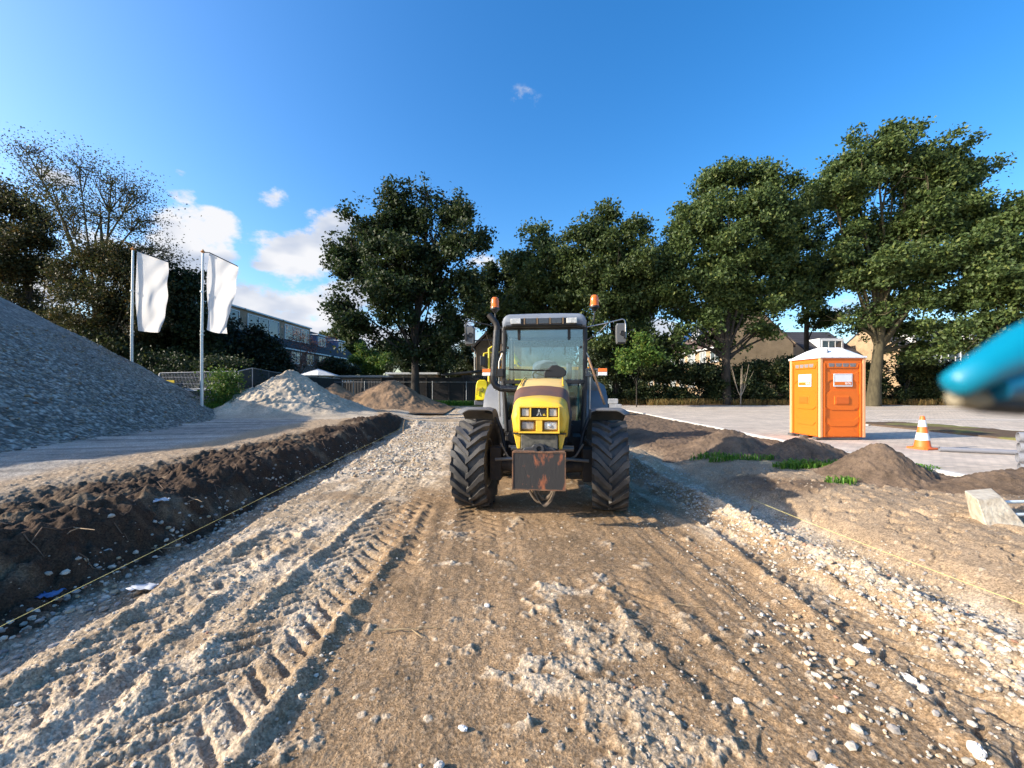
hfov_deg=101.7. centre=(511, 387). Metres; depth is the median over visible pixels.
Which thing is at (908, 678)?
rock
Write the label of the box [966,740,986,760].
rock
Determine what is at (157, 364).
hedge
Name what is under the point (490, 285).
oak tree
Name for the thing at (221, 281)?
flagpole
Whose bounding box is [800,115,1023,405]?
maple tree
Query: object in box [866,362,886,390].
hedge shrub
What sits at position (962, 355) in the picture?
window
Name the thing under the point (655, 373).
hedge shrub
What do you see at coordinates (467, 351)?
garden tree
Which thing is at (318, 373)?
garden parasol
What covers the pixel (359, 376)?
garden shed
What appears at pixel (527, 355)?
brick house
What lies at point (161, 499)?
plastic scrap
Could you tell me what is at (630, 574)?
ground
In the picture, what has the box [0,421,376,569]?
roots
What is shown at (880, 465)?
soil mound
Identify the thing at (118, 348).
bush
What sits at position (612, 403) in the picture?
kerbstone stack
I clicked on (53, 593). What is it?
plastic scrap
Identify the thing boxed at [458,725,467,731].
rock
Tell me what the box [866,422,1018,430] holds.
kerb
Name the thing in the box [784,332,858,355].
white house
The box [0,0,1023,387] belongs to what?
sky
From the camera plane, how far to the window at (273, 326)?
47.26 m
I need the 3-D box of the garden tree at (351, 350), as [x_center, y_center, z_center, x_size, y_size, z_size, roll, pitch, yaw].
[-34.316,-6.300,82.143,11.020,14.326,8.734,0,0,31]
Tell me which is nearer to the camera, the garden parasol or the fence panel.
the fence panel
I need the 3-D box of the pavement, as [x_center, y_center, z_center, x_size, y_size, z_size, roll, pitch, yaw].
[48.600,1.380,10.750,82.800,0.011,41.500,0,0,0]
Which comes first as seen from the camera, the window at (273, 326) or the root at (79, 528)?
the root at (79, 528)
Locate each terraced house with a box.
[669,330,691,386]
[677,329,708,394]
[696,311,795,394]
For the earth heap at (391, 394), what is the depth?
25.52 m
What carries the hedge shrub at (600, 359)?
on the ground at (630, 574)
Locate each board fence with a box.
[340,378,379,393]
[380,377,463,400]
[464,376,487,400]
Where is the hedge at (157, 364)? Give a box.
[129,345,266,399]
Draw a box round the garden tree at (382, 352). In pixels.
[375,336,408,371]
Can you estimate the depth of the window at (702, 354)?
52.56 m
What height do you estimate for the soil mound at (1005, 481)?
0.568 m
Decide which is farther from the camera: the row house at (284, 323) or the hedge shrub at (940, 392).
the row house at (284, 323)
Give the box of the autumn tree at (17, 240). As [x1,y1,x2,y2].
[0,175,89,324]
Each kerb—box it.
[625,409,966,476]
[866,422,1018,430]
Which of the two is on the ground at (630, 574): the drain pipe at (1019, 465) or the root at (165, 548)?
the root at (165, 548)
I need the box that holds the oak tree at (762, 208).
[636,154,830,404]
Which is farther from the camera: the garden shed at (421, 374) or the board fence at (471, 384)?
the garden shed at (421, 374)
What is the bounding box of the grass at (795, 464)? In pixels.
[690,450,940,484]
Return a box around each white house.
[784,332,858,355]
[846,332,956,394]
[957,334,986,360]
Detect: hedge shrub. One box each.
[587,344,656,403]
[617,342,699,404]
[649,352,734,403]
[696,356,782,403]
[732,353,797,403]
[866,358,949,404]
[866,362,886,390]
[883,353,962,403]
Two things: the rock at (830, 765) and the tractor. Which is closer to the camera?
the rock at (830, 765)
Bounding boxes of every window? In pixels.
[195,301,240,328]
[247,313,279,337]
[284,324,308,343]
[291,351,301,363]
[306,354,313,365]
[318,337,325,346]
[338,342,344,351]
[688,353,694,362]
[699,351,706,363]
[710,351,718,362]
[940,351,955,361]
[960,352,969,359]
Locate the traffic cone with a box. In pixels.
[906,416,937,449]
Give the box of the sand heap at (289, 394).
[213,370,377,419]
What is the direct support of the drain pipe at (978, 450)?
on the pavement
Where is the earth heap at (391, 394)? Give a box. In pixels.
[325,380,453,413]
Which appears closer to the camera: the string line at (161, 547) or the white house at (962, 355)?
the string line at (161, 547)
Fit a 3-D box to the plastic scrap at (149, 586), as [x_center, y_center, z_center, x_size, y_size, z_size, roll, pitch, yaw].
[-3.092,1.670,3.505,0.222,0.029,0.101,0,0,-6]
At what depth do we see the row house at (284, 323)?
53.46 m
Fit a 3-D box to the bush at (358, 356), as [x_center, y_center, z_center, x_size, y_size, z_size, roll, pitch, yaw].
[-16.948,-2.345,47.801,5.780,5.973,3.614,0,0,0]
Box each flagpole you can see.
[130,247,168,361]
[200,249,237,405]
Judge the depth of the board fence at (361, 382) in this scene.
36.99 m
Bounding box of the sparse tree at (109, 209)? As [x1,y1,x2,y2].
[0,124,206,317]
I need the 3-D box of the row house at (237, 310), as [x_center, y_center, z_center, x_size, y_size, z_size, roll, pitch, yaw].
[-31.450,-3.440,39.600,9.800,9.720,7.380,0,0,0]
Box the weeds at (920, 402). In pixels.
[615,398,949,405]
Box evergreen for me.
[219,311,304,373]
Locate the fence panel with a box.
[159,371,235,400]
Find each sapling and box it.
[610,328,674,406]
[731,365,753,404]
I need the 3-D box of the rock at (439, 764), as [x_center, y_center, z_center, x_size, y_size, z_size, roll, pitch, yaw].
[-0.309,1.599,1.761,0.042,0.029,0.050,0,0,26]
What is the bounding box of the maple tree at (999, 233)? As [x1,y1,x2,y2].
[928,190,1023,363]
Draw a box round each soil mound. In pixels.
[662,429,770,462]
[750,437,849,460]
[813,443,940,491]
[927,467,1023,494]
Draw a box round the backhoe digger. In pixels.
[474,346,588,405]
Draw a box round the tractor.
[449,295,629,510]
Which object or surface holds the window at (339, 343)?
in the row house at (335, 342)
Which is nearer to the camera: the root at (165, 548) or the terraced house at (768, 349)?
the root at (165, 548)
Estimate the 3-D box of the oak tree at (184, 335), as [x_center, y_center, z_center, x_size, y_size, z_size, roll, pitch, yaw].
[-21.226,-3.622,27.005,6.393,9.053,4.309,0,0,0]
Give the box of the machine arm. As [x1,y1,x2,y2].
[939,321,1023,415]
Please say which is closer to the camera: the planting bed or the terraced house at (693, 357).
the planting bed
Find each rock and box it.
[434,760,444,767]
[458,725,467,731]
[733,698,743,703]
[825,763,837,767]
[853,643,869,653]
[900,672,919,684]
[917,683,929,693]
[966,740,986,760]
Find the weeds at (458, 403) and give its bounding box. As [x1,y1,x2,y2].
[199,400,474,408]
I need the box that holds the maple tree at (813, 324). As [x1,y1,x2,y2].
[776,179,849,352]
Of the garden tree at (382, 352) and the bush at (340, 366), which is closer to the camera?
the bush at (340, 366)
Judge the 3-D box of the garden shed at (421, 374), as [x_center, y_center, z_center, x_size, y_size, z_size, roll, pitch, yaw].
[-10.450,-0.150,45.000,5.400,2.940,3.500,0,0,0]
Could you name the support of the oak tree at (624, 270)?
on the ground at (630, 574)
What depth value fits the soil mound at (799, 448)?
8.65 m
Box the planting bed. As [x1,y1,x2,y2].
[866,421,1023,439]
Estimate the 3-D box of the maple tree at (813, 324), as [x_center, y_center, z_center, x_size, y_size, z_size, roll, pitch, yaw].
[27.281,-8.611,37.833,7.768,20.248,6.339,0,0,0]
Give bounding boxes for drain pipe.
[938,447,1023,454]
[1015,432,1023,441]
[1015,453,1023,462]
[1016,442,1023,451]
[1017,463,1023,468]
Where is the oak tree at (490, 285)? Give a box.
[459,247,541,381]
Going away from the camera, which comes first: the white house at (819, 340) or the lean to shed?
the lean to shed
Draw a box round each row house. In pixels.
[104,300,245,335]
[243,308,292,351]
[281,320,319,377]
[310,331,340,378]
[316,333,352,364]
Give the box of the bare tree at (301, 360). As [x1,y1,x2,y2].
[282,325,339,373]
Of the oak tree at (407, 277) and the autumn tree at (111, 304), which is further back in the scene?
the oak tree at (407, 277)
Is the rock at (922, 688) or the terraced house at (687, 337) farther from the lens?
the terraced house at (687, 337)
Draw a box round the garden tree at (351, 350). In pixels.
[319,322,366,354]
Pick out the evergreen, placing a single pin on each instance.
(262, 348)
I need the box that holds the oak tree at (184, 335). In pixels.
[129,256,232,360]
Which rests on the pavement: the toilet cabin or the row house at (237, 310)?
the toilet cabin
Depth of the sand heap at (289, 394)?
20.27 m
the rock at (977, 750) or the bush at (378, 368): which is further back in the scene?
the bush at (378, 368)
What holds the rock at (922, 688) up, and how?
on the ground at (630, 574)
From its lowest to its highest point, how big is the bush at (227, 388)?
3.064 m
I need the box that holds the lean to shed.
[443,370,487,402]
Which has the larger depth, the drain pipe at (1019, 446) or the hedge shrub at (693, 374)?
the hedge shrub at (693, 374)
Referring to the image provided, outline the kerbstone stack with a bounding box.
[608,399,621,407]
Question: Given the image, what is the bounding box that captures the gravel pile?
[0,297,215,452]
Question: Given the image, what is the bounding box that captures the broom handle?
[587,357,605,404]
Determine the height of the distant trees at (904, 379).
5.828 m
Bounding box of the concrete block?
[965,488,1023,526]
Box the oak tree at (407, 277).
[316,171,498,393]
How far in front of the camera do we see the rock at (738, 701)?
2.13 m
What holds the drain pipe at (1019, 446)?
on the drain pipe at (1019, 457)
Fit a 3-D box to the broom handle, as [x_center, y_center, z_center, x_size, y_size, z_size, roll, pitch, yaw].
[1.337,-0.110,6.579,0.304,0.752,0.043,0,0,-9]
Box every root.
[67,527,94,533]
[151,546,184,551]
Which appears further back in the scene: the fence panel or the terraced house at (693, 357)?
the terraced house at (693, 357)
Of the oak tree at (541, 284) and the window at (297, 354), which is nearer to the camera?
the oak tree at (541, 284)
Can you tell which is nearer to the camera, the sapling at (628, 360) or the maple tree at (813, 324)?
the sapling at (628, 360)
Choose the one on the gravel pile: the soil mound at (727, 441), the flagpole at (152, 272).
the flagpole at (152, 272)
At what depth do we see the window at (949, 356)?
45.80 m
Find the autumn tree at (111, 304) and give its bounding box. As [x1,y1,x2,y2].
[27,228,196,349]
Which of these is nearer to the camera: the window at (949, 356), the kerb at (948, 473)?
the kerb at (948, 473)
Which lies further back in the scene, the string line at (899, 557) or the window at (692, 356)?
the window at (692, 356)
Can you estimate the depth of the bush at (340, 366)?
43.40 m
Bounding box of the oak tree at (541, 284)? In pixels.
[490,216,596,361]
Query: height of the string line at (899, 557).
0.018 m
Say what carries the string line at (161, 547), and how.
attached to the wooden stake
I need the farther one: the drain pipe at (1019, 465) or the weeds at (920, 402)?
the weeds at (920, 402)
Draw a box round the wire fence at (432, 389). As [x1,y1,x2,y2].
[364,381,466,399]
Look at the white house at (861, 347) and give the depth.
49.88 m
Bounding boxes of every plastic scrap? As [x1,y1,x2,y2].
[34,588,66,598]
[125,582,161,590]
[153,497,170,501]
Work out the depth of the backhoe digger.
10.90 m
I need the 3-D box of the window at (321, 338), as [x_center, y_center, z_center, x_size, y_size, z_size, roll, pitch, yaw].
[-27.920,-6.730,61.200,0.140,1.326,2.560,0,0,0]
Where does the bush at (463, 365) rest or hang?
on the ground at (630, 574)
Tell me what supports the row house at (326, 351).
on the ground at (630, 574)
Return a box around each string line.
[0,429,398,626]
[752,499,1022,603]
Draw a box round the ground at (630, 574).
[0,390,1023,767]
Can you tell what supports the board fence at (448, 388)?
on the ground at (630, 574)
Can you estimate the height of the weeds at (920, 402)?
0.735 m
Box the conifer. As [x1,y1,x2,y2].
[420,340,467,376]
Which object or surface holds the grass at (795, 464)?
on the ground at (630, 574)
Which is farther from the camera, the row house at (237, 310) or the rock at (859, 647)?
the row house at (237, 310)
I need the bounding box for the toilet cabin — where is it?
[788,347,866,439]
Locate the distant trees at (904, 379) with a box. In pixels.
[889,361,947,385]
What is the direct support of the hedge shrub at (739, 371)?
on the ground at (630, 574)
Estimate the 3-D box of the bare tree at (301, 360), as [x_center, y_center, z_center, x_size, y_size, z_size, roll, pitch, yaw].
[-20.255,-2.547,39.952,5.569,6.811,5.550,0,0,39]
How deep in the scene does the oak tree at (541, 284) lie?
35.71 m
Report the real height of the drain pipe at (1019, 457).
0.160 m
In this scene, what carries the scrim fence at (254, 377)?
on the ground at (630, 574)
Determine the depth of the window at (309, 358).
55.60 m
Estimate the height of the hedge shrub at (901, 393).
5.404 m
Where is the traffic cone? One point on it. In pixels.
(922, 440)
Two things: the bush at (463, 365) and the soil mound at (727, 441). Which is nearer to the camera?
the soil mound at (727, 441)
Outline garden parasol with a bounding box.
[302,369,339,376]
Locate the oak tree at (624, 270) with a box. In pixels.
[548,197,683,393]
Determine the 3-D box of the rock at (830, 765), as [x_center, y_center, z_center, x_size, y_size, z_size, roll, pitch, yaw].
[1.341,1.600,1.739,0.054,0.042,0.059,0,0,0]
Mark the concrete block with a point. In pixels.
(990, 506)
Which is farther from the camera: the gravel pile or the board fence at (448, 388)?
the board fence at (448, 388)
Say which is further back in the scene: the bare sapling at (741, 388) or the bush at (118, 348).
the bare sapling at (741, 388)
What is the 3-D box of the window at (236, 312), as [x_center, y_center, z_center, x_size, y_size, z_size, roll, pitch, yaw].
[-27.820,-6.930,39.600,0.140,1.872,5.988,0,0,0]
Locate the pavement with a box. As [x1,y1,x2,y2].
[622,406,1023,473]
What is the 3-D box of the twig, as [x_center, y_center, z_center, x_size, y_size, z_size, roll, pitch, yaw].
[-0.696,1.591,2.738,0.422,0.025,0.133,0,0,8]
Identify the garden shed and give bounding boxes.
[337,375,393,393]
[385,372,439,376]
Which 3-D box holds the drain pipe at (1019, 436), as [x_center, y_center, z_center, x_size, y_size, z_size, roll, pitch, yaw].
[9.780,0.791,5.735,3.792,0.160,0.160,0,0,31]
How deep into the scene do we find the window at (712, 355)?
49.95 m
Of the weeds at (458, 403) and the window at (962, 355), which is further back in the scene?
the window at (962, 355)
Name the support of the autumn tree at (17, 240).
on the ground at (630, 574)
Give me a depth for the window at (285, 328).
53.01 m
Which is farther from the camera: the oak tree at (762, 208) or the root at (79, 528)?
the oak tree at (762, 208)
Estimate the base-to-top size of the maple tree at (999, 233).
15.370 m
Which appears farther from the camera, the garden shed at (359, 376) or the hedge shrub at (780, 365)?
the garden shed at (359, 376)
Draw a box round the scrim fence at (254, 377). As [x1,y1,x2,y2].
[238,368,339,390]
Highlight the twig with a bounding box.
[374,622,439,637]
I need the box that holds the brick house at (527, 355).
[471,326,576,378]
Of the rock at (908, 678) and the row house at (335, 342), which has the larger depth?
the row house at (335, 342)
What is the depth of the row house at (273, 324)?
47.14 m
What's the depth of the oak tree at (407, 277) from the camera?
33.01 m
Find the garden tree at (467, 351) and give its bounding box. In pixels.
[457,340,475,368]
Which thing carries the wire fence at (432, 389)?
on the ground at (630, 574)
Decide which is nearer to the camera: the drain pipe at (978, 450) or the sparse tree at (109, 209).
the drain pipe at (978, 450)
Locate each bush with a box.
[70,323,166,364]
[192,361,250,406]
[312,356,366,378]
[342,342,388,374]
[362,351,398,374]
[382,357,475,376]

